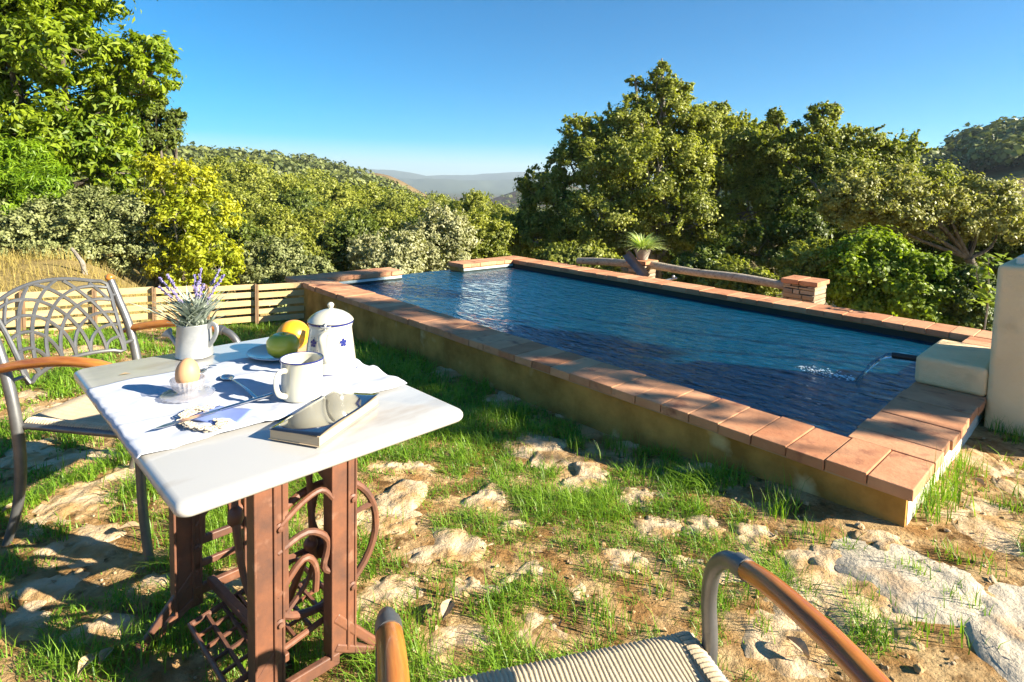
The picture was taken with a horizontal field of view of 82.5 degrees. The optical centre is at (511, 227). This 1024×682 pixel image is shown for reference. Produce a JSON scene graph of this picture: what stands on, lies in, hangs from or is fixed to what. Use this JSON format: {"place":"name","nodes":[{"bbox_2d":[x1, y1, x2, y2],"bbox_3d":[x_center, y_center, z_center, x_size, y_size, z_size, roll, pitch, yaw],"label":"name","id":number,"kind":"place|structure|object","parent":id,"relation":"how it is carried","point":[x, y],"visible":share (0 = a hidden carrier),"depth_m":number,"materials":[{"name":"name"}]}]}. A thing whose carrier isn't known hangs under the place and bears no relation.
{"place":"outdoors","nodes":[
{"label":"outdoors","id":0,"kind":"place"},
{"bbox_2d":[0,244,176,325],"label":"dry grass","id":1,"kind":"structure","parent":0,"point":[10,259],"depth_m":6.57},
{"bbox_2d":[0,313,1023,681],"bbox_3d":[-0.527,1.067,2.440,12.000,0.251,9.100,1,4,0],"label":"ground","id":2,"kind":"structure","parent":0,"point":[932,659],"depth_m":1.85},
{"bbox_2d":[0,291,22,334],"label":"pallet fence panel","id":3,"kind":"object","parent":2,"relation":"on","point":[11,313],"visible":0.44,"depth_m":4.54,"materials":[{"name":"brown wood"}]},
{"bbox_2d":[0,600,50,644],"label":"ground stone","id":4,"kind":"object","parent":2,"relation":"on","point":[20,617],"visible":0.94,"depth_m":1.54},
{"bbox_2d":[0,437,64,467],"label":"ground stone","id":5,"kind":"object","parent":2,"relation":"on","point":[31,447],"visible":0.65,"depth_m":2.48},
{"bbox_2d":[8,572,90,602],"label":"ground stone","id":6,"kind":"object","parent":2,"relation":"on","point":[34,589],"visible":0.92,"depth_m":1.67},
{"bbox_2d":[22,288,94,330],"bbox_3d":[-3.618,0.734,4.678,0.456,0.460,0.054,-1,5,-29],"label":"pallet fence panel","id":7,"kind":"object","parent":2,"relation":"on","point":[44,313],"visible":0.58,"depth_m":4.67,"materials":[{"name":"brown wood"}]},
{"bbox_2d":[25,480,119,535],"bbox_3d":[-1.601,1.001,2.131,0.311,0.040,0.441,-2,6,-41],"label":"ground stone","id":8,"kind":"object","parent":2,"relation":"on","point":[75,497],"visible":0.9,"depth_m":2.10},
{"bbox_2d":[28,447,130,474],"bbox_3d":[-1.785,0.976,2.430,0.430,0.039,0.317,1,4,0],"label":"ground stone","id":9,"kind":"object","parent":2,"relation":"on","point":[71,453],"visible":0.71,"depth_m":2.43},
{"bbox_2d":[34,523,126,567],"bbox_3d":[-1.350,1.028,1.882,0.336,0.035,0.269,3,5,23],"label":"ground stone","id":10,"kind":"object","parent":2,"relation":"on","point":[100,537],"visible":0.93,"depth_m":1.86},
{"bbox_2d":[59,612,133,645],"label":"ground stone","id":11,"kind":"object","parent":2,"relation":"on","point":[113,619],"visible":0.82,"depth_m":1.52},
{"bbox_2d":[89,460,135,495],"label":"ground stone","id":12,"kind":"object","parent":2,"relation":"on","point":[117,471],"visible":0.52,"depth_m":2.27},
{"bbox_2d":[0,274,240,564],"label":"garden chair","id":13,"kind":"object","parent":2,"relation":"on","point":[79,415],"visible":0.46,"depth_m":1.90,"materials":[{"name":"metal"}]},
{"bbox_2d":[94,287,153,327],"bbox_3d":[-3.236,0.739,4.892,0.411,0.460,0.054,-1,5,-29],"label":"pallet fence panel","id":14,"kind":"object","parent":2,"relation":"on","point":[132,308],"visible":0.6,"depth_m":4.92,"materials":[{"name":"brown wood"}]},
{"bbox_2d":[107,573,169,599],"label":"ground stone","id":15,"kind":"object","parent":2,"relation":"on","point":[160,580],"visible":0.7,"depth_m":1.70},
{"bbox_2d":[154,285,207,319],"bbox_3d":[-2.879,0.744,5.093,0.402,0.461,0.054,-1,5,-29],"label":"pallet fence panel","id":16,"kind":"object","parent":2,"relation":"on","point":[159,291],"visible":0.38,"depth_m":5.04,"materials":[{"name":"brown wood"}]},
{"bbox_2d":[208,284,256,324],"bbox_3d":[-2.528,0.750,5.291,0.395,0.460,0.054,-1,5,-29],"label":"pallet fence panel","id":17,"kind":"object","parent":2,"relation":"on","point":[238,304],"visible":0.75,"depth_m":5.31,"materials":[{"name":"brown wood"}]},
{"bbox_2d":[73,337,462,681],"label":"sewing table","id":18,"kind":"object","parent":2,"relation":"on","point":[246,474],"visible":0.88,"depth_m":1.29,"materials":[{"name":"stone"}]},
{"bbox_2d":[162,320,218,359],"bbox_3d":[-0.804,0.276,1.470,0.145,0.090,0.087,4,5,33],"label":"watering can","id":19,"kind":"object","parent":18,"relation":"on","point":[194,342],"visible":0.91,"depth_m":1.44,"materials":[{"name":"metal"}]},
{"bbox_2d":[128,267,227,326],"bbox_3d":[-0.803,0.184,1.462,0.196,0.161,0.186,3,5,21],"label":"lavender bunch","id":20,"kind":"object","parent":19,"relation":"in","point":[197,311],"visible":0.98,"depth_m":1.44,"materials":[{"name":"green plant"}]},
{"bbox_2d":[86,357,406,458],"bbox_3d":[-0.561,0.340,1.255,0.418,0.016,0.519,6,6,44],"label":"table cloth","id":21,"kind":"object","parent":18,"relation":"on","point":[136,411],"visible":0.66,"depth_m":1.18,"materials":[{"name":"fabric"}]},
{"bbox_2d":[161,377,214,403],"bbox_3d":[-0.659,0.325,1.188,0.103,0.038,0.103,1,4,0],"label":"egg cup","id":22,"kind":"object","parent":21,"relation":"on","point":[187,389],"visible":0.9,"depth_m":1.19,"materials":[{"name":"clear glass"}]},
{"bbox_2d":[175,358,199,387],"bbox_3d":[-0.658,0.295,1.185,0.045,0.060,0.045,1,4,0],"label":"egg","id":23,"kind":"object","parent":22,"relation":"in","point":[187,372],"visible":1,"depth_m":1.17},
{"bbox_2d":[176,405,252,432],"bbox_3d":[-0.557,0.350,1.075,0.122,0.010,0.124,1,4,0],"label":"napkin","id":24,"kind":"object","parent":21,"relation":"on","point":[237,414],"visible":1,"depth_m":1.08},
{"bbox_2d":[154,393,273,428],"bbox_3d":[-0.553,0.343,1.097,0.012,0.006,0.220,5,6,37],"label":"knife","id":25,"kind":"object","parent":24,"relation":"on","point":[216,410],"visible":1,"depth_m":1.09,"materials":[{"name":"silver metal"}]},
{"bbox_2d":[246,344,306,360],"bbox_3d":[-0.583,0.317,1.473,0.159,0.014,0.159,1,4,0],"label":"saucer plate","id":26,"kind":"object","parent":21,"relation":"on","point":[259,352],"visible":0.34,"depth_m":1.46,"materials":[{"name":"ceramic"}]},
{"bbox_2d":[266,332,299,357],"bbox_3d":[-0.568,0.290,1.448,0.078,0.061,0.078,1,4,0],"label":"green apple","id":27,"kind":"object","parent":26,"relation":"on","point":[279,344],"visible":0.87,"depth_m":1.42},
{"bbox_2d":[277,320,308,348],"bbox_3d":[-0.565,0.278,1.510,0.082,0.078,0.082,1,4,0],"label":"orange","id":28,"kind":"object","parent":26,"relation":"on","point":[299,329],"visible":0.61,"depth_m":1.49,"materials":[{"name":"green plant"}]},
{"bbox_2d":[273,351,323,402],"bbox_3d":[-0.429,0.308,1.191,0.086,0.083,0.100,1,4,-8],"label":"enamel mug","id":29,"kind":"object","parent":21,"relation":"on","point":[300,374],"visible":1,"depth_m":1.17,"materials":[{"name":"white"}]},
{"bbox_2d":[306,302,356,375],"bbox_3d":[-0.429,0.256,1.377,0.137,0.160,0.129,5,6,42],"label":"coffee pot","id":30,"kind":"object","parent":21,"relation":"on","point":[330,336],"visible":0.91,"depth_m":1.34,"materials":[{"name":"ceramic"}]},
{"bbox_2d":[268,390,378,447],"bbox_3d":[-0.343,0.348,1.089,0.102,0.024,0.202,3,5,16],"label":"book","id":31,"kind":"object","parent":18,"relation":"on","point":[320,422],"visible":1,"depth_m":1.06,"materials":[{"name":"white paper"}]},
{"bbox_2d":[257,282,303,324],"bbox_3d":[-2.143,0.755,5.507,0.480,0.460,0.054,-1,5,-29],"label":"pallet fence panel","id":32,"kind":"object","parent":2,"relation":"on","point":[279,301],"visible":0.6,"depth_m":5.49,"materials":[{"name":"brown wood"}]},
{"bbox_2d":[357,574,422,624],"bbox_3d":[-0.357,1.072,1.667,0.260,0.040,0.257,0,5,-12],"label":"ground stone","id":33,"kind":"object","parent":2,"relation":"on","point":[385,584],"visible":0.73,"depth_m":1.69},
{"bbox_2d":[403,527,494,564],"bbox_3d":[-0.216,1.065,1.898,0.316,0.040,0.313,3,5,23],"label":"ground stone","id":34,"kind":"object","parent":2,"relation":"on","point":[447,544],"visible":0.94,"depth_m":1.92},
{"bbox_2d":[420,622,497,681],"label":"ground stone","id":35,"kind":"object","parent":2,"relation":"on","point":[459,630],"visible":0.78,"depth_m":1.52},
{"bbox_2d":[445,576,503,596],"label":"ground stone","id":36,"kind":"object","parent":2,"relation":"on","point":[471,584],"visible":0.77,"depth_m":1.72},
{"bbox_2d":[460,482,508,511],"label":"ground stone","id":37,"kind":"object","parent":2,"relation":"on","point":[485,497],"visible":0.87,"depth_m":2.25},
{"bbox_2d":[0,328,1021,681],"bbox_3d":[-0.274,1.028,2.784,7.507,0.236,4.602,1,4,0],"label":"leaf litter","id":38,"kind":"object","parent":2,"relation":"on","point":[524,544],"visible":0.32,"depth_m":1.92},
{"bbox_2d":[1,324,1023,681],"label":"straw","id":39,"kind":"object","parent":2,"relation":"on","point":[487,554],"visible":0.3,"depth_m":1.79,"materials":[{"name":"plant"}]},
{"bbox_2d":[4,322,1021,681],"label":"pebbles","id":40,"kind":"object","parent":2,"relation":"on","point":[918,668],"visible":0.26,"depth_m":1.88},
{"bbox_2d":[500,560,542,584],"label":"ground stone","id":41,"kind":"object","parent":2,"relation":"on","point":[537,565],"visible":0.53,"depth_m":1.81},
{"bbox_2d":[502,432,572,469],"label":"ground stone","id":42,"kind":"object","parent":2,"relation":"on","point":[545,448],"visible":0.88,"depth_m":2.76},
{"bbox_2d":[513,602,573,658],"bbox_3d":[0.063,1.091,1.581,0.179,0.039,0.265,0,5,-22],"label":"ground stone","id":43,"kind":"object","parent":2,"relation":"on","point":[537,619],"visible":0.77,"depth_m":1.55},
{"bbox_2d":[559,461,608,492],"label":"ground stone","id":44,"kind":"object","parent":2,"relation":"on","point":[586,470],"visible":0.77,"depth_m":2.48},
{"bbox_2d":[598,546,650,577],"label":"ground stone","id":45,"kind":"object","parent":2,"relation":"on","point":[626,555],"visible":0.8,"depth_m":1.88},
{"bbox_2d":[375,550,891,681],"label":"garden chair","id":46,"kind":"object","parent":2,"relation":"on","point":[684,656],"visible":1,"depth_m":0.94,"materials":[{"name":"metal"}]},
{"bbox_2d":[285,256,991,526],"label":"swimming pool","id":47,"kind":"structure","parent":2,"relation":"in","point":[871,467],"depth_m":2.93,"materials":[{"name":"tile"}]},
{"bbox_2d":[351,267,934,436],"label":"water","id":48,"kind":"structure","parent":47,"relation":"in","point":[753,359],"depth_m":4.26,"materials":[{"name":"blue liquid"}]},
{"bbox_2d":[617,487,668,511],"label":"ground stone","id":49,"kind":"object","parent":2,"relation":"on","point":[637,494],"visible":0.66,"depth_m":2.29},
{"bbox_2d":[629,515,681,542],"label":"ground stone","id":50,"kind":"object","parent":2,"relation":"on","point":[650,525],"visible":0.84,"depth_m":2.07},
{"bbox_2d":[681,514,725,543],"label":"ground stone","id":51,"kind":"object","parent":2,"relation":"on","point":[696,522],"visible":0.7,"depth_m":2.07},
{"bbox_2d":[729,522,776,553],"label":"ground stone","id":52,"kind":"object","parent":2,"relation":"on","point":[757,529],"visible":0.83,"depth_m":2.00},
{"bbox_2d":[721,597,828,678],"bbox_3d":[0.757,1.100,1.581,0.380,0.039,0.472,1,4,0],"label":"ground stone","id":53,"kind":"object","parent":2,"relation":"on","point":[779,652],"visible":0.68,"depth_m":1.53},
{"bbox_2d":[769,548,819,570],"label":"ground stone","id":54,"kind":"object","parent":2,"relation":"on","point":[804,555],"visible":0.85,"depth_m":1.87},
{"bbox_2d":[781,275,829,304],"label":"stone pillar","id":55,"kind":"structure","parent":2,"relation":"on","point":[805,289],"depth_m":5.66,"materials":[{"name":"brick"}]},
{"bbox_2d":[774,544,892,633],"bbox_3d":[1.012,1.071,1.776,0.509,0.044,0.451,1,4,0],"label":"ground stone","id":56,"kind":"object","parent":2,"relation":"on","point":[825,559],"visible":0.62,"depth_m":1.71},
{"bbox_2d":[850,530,913,550],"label":"ground stone","id":57,"kind":"object","parent":2,"relation":"on","point":[884,540],"visible":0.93,"depth_m":1.95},
{"bbox_2d":[870,607,924,649],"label":"ground stone","id":58,"kind":"object","parent":2,"relation":"on","point":[908,633],"visible":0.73,"depth_m":1.56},
{"bbox_2d":[831,537,1023,681],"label":"ground stone","id":59,"kind":"object","parent":2,"relation":"on","point":[1005,623],"visible":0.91,"depth_m":1.67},
{"bbox_2d":[892,254,1023,434],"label":"fountain wall","id":60,"kind":"structure","parent":2,"relation":"on","point":[995,372],"depth_m":2.84,"materials":[{"name":"beige paint"}]},
{"bbox_2d":[923,481,1023,557],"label":"ground stone","id":61,"kind":"object","parent":2,"relation":"on","point":[994,530],"visible":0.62,"depth_m":2.03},
{"bbox_2d":[954,444,1023,498],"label":"ground stone","id":62,"kind":"object","parent":2,"relation":"on","point":[1002,483],"visible":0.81,"depth_m":2.43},
{"bbox_2d":[966,252,1012,329],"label":"sapling","id":63,"kind":"object","parent":2,"relation":"on","point":[981,292],"visible":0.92,"depth_m":4.63,"materials":[{"name":"green plant"}]},
{"bbox_2d":[0,313,1023,681],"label":"grass","id":64,"kind":"structure","parent":0,"point":[368,351],"depth_m":2.04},
{"bbox_2d":[0,159,1023,330],"bbox_3d":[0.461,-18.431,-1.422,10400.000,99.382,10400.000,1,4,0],"label":"terrain","id":65,"kind":"structure","parent":0,"point":[497,185],"depth_m":77.66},
{"bbox_2d":[0,196,58,258],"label":"olive bush","id":66,"kind":"object","parent":65,"relation":"on","point":[8,241],"visible":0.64,"depth_m":7.69,"materials":[{"name":"green plant"}]},
{"bbox_2d":[0,129,78,222],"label":"feathery tree","id":67,"kind":"object","parent":65,"relation":"on","point":[23,174],"visible":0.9,"depth_m":8.15,"materials":[{"name":"green plant"}]},
{"bbox_2d":[3,187,114,263],"bbox_3d":[-6.205,0.188,8.154,1.432,1.546,1.379,3,5,18],"label":"olive bush","id":68,"kind":"object","parent":65,"relation":"on","point":[52,233],"visible":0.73,"depth_m":7.86,"materials":[{"name":"green plant"}]},
{"bbox_2d":[0,0,186,254],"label":"chestnut tree","id":69,"kind":"object","parent":65,"relation":"on","point":[41,46],"visible":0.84,"depth_m":9.00,"materials":[{"name":"green plant"}]},
{"bbox_2d":[59,182,154,279],"bbox_3d":[-5.721,0.304,8.368,1.355,1.893,1.297,1,4,0],"label":"olive bush","id":70,"kind":"object","parent":65,"relation":"on","point":[123,207],"visible":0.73,"depth_m":8.08,"materials":[{"name":"green plant"}]},
{"bbox_2d":[96,88,188,292],"bbox_3d":[-7.631,-0.072,12.031,1.960,5.687,1.364,1,4,0],"label":"dark oak","id":71,"kind":"object","parent":65,"relation":"on","point":[161,134],"visible":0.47,"depth_m":11.76,"materials":[{"name":"green plant"}]},
{"bbox_2d":[102,204,189,302],"bbox_3d":[-5.277,0.629,8.619,1.172,2.074,1.214,1,4,0],"label":"olive bush","id":72,"kind":"object","parent":65,"relation":"on","point":[151,249],"visible":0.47,"depth_m":8.27,"materials":[{"name":"green plant"}]},
{"bbox_2d":[128,151,249,303],"bbox_3d":[-4.648,0.460,8.332,1.843,3.072,1.201,1,4,0],"label":"yellow tree","id":73,"kind":"object","parent":65,"relation":"on","point":[197,219],"visible":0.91,"depth_m":8.22,"materials":[{"name":"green plant"}]},
{"bbox_2d":[149,201,276,318],"bbox_3d":[-8.461,1.529,17.259,3.571,5.001,3.682,4,5,27],"label":"bush","id":74,"kind":"object","parent":65,"relation":"on","point":[245,230],"visible":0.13,"depth_m":16.75,"materials":[{"name":"green plant"}]},
{"bbox_2d":[192,152,245,309],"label":"valley oak","id":75,"kind":"object","parent":65,"relation":"on","point":[218,160],"visible":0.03,"depth_m":33.24,"materials":[{"name":"green plant"}]},
{"bbox_2d":[205,186,280,316],"bbox_3d":[-10.334,1.940,22.210,4.307,7.038,4.401,2,4,3],"label":"valley oak","id":76,"kind":"object","parent":65,"relation":"on","point":[252,199],"visible":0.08,"depth_m":21.78,"materials":[{"name":"green plant"}]},
{"bbox_2d":[215,156,284,315],"bbox_3d":[-13.866,1.366,30.359,5.906,10.126,6.352,2,4,10],"label":"valley oak","id":77,"kind":"object","parent":65,"relation":"on","point":[244,169],"visible":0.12,"depth_m":29.01,"materials":[{"name":"green plant"}]},
{"bbox_2d":[233,233,309,314],"bbox_3d":[-3.901,1.654,9.686,1.344,3.118,1.213,1,4,0],"label":"shrub","id":78,"kind":"object","parent":65,"relation":"on","point":[280,259],"visible":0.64,"depth_m":9.44,"materials":[{"name":"green plant"}]},
{"bbox_2d":[245,202,322,314],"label":"valley oak","id":79,"kind":"object","parent":65,"relation":"on","point":[277,221],"visible":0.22,"depth_m":18.74,"materials":[{"name":"green plant"}]},
{"bbox_2d":[240,171,343,298],"bbox_3d":[-10.794,2.311,28.276,5.243,10.028,5.254,-3,6,-43],"label":"valley oak","id":80,"kind":"object","parent":65,"relation":"on","point":[283,182],"visible":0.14,"depth_m":27.12,"materials":[{"name":"green plant"}]},
{"bbox_2d":[254,179,332,221],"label":"valley oak","id":81,"kind":"object","parent":65,"relation":"on","point":[301,199],"visible":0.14,"depth_m":23.58,"materials":[{"name":"green plant"}]},
{"bbox_2d":[287,253,338,275],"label":"shrub","id":82,"kind":"object","parent":65,"relation":"on","point":[312,266],"visible":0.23,"depth_m":8.79,"materials":[{"name":"green plant"}]},
{"bbox_2d":[280,204,364,270],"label":"valley oak","id":83,"kind":"object","parent":65,"relation":"on","point":[320,216],"visible":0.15,"depth_m":19.56,"materials":[{"name":"green plant"}]},
{"bbox_2d":[293,167,356,200],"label":"valley oak","id":84,"kind":"object","parent":65,"relation":"on","point":[319,178],"visible":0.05,"depth_m":37.54,"materials":[{"name":"green plant"}]},
{"bbox_2d":[311,207,387,271],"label":"shrub","id":85,"kind":"object","parent":65,"relation":"on","point":[334,253],"visible":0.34,"depth_m":12.75,"materials":[{"name":"green plant"}]},
{"bbox_2d":[311,178,387,221],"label":"valley oak","id":86,"kind":"object","parent":65,"relation":"on","point":[345,197],"visible":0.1,"depth_m":29.44,"materials":[{"name":"green plant"}]},
{"bbox_2d":[337,179,395,205],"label":"valley oak","id":87,"kind":"object","parent":65,"relation":"on","point":[373,191],"visible":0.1,"depth_m":33.32,"materials":[{"name":"green plant"}]},
{"bbox_2d":[345,226,432,274],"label":"shrub","id":88,"kind":"object","parent":65,"relation":"on","point":[399,253],"visible":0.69,"depth_m":10.81,"materials":[{"name":"green plant"}]},
{"bbox_2d":[370,209,413,238],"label":"valley oak","id":89,"kind":"object","parent":65,"relation":"on","point":[388,220],"visible":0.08,"depth_m":19.82,"materials":[{"name":"green plant"}]},
{"bbox_2d":[364,188,426,215],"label":"valley oak","id":90,"kind":"object","parent":65,"relation":"on","point":[393,200],"visible":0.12,"depth_m":29.40,"materials":[{"name":"green plant"}]},
{"bbox_2d":[388,199,441,226],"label":"valley oak","id":91,"kind":"object","parent":65,"relation":"on","point":[412,211],"visible":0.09,"depth_m":25.14,"materials":[{"name":"green plant"}]},
{"bbox_2d":[399,199,480,272],"bbox_3d":[-1.500,1.629,12.084,1.753,4.438,1.546,1,4,0],"label":"shrub","id":92,"kind":"object","parent":65,"relation":"on","point":[449,233],"visible":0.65,"depth_m":11.82,"materials":[{"name":"green plant"}]},
{"bbox_2d":[441,188,509,216],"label":"valley oak","id":93,"kind":"object","parent":65,"relation":"on","point":[479,197],"visible":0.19,"depth_m":23.68,"materials":[{"name":"green plant"}]},
{"bbox_2d":[448,200,517,259],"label":"shrub","id":94,"kind":"object","parent":65,"relation":"on","point":[492,243],"visible":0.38,"depth_m":12.85,"materials":[{"name":"green plant"}]},
{"bbox_2d":[68,116,1023,290],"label":"hill woods","id":95,"kind":"object","parent":65,"relation":"on","point":[996,143],"visible":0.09,"depth_m":100.68,"materials":[{"name":"green plant"}]},
{"bbox_2d":[530,239,623,271],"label":"leafy bush","id":96,"kind":"object","parent":65,"relation":"on","point":[564,252],"visible":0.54,"depth_m":10.84,"materials":[{"name":"green plant"}]},
{"bbox_2d":[486,58,795,278],"bbox_3d":[3.095,0.090,14.097,7.807,8.404,3.866,1,4,0],"label":"oak","id":97,"kind":"object","parent":65,"relation":"on","point":[709,147],"visible":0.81,"depth_m":13.63,"materials":[{"name":"green plant"}]},
{"bbox_2d":[626,258,657,277],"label":"stone pillar","id":98,"kind":"structure","parent":65,"relation":"on","point":[645,264],"depth_m":7.05,"materials":[{"name":"stone"}]},
{"bbox_2d":[576,258,628,267],"bbox_3d":[1.188,0.447,7.506,0.100,0.155,0.886,-3,6,-44],"label":"log rail","id":99,"kind":"object","parent":98,"relation":"attached to","point":[607,262],"visible":0.82,"depth_m":7.47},
{"bbox_2d":[618,232,672,259],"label":"potted plant","id":100,"kind":"object","parent":98,"relation":"on","point":[643,245],"visible":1,"depth_m":7.03,"materials":[{"name":"green plant"}]},
{"bbox_2d":[648,260,783,288],"bbox_3d":[2.221,0.515,6.446,0.100,0.122,1.623,-3,6,-44],"label":"log rail","id":101,"kind":"object","parent":98,"relation":"attached to","point":[750,279],"visible":0.93,"depth_m":6.36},
{"bbox_2d":[660,239,738,283],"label":"leafy bush","id":102,"kind":"object","parent":65,"relation":"on","point":[702,257],"visible":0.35,"depth_m":9.70,"materials":[{"name":"green plant"}]},
{"bbox_2d":[693,253,781,297],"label":"leafy bush","id":103,"kind":"object","parent":65,"relation":"on","point":[733,265],"visible":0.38,"depth_m":8.94,"materials":[{"name":"green plant"}]},
{"bbox_2d":[772,232,838,304],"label":"leafy bush","id":104,"kind":"object","parent":65,"relation":"on","point":[801,258],"visible":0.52,"depth_m":8.06,"materials":[{"name":"green plant"}]},
{"bbox_2d":[706,199,982,315],"bbox_3d":[6.978,1.483,11.693,6.237,4.438,2.447,2,4,8],"label":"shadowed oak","id":105,"kind":"object","parent":65,"relation":"on","point":[796,226],"visible":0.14,"depth_m":11.65,"materials":[{"name":"green plant"}]},
{"bbox_2d":[742,99,964,304],"bbox_3d":[7.752,0.821,13.493,5.065,7.303,3.131,1,4,0],"label":"oak tree","id":106,"kind":"object","parent":65,"relation":"on","point":[800,160],"visible":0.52,"depth_m":12.64,"materials":[{"name":"green plant"}]},
{"bbox_2d":[817,222,923,314],"bbox_3d":[4.819,1.205,7.859,1.490,2.547,1.168,1,4,0],"label":"leafy bush","id":107,"kind":"object","parent":65,"relation":"on","point":[854,278],"visible":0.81,"depth_m":7.59,"materials":[{"name":"green plant"}]},
{"bbox_2d":[811,160,1023,321],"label":"leaning oak","id":108,"kind":"object","parent":65,"relation":"on","point":[916,207],"visible":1,"depth_m":9.33,"materials":[{"name":"green plant"}]},
{"bbox_2d":[875,244,966,325],"bbox_3d":[5.268,1.284,7.510,1.324,2.142,1.058,1,4,0],"label":"leafy bush","id":109,"kind":"object","parent":65,"relation":"on","point":[906,298],"visible":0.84,"depth_m":7.23,"materials":[{"name":"green plant"}]},
{"bbox_2d":[938,263,996,330],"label":"leafy bush","id":110,"kind":"object","parent":65,"relation":"on","point":[972,315],"visible":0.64,"depth_m":7.05,"materials":[{"name":"green plant"}]},
{"bbox_2d":[932,226,1023,275],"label":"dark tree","id":111,"kind":"object","parent":65,"relation":"on","point":[1014,251],"visible":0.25,"depth_m":10.23,"materials":[{"name":"green plant"}]},
{"bbox_2d":[9,0,1023,177],"label":"sky","id":112,"kind":"structure","parent":0,"point":[422,87],"materials":[{"name":"blue"}]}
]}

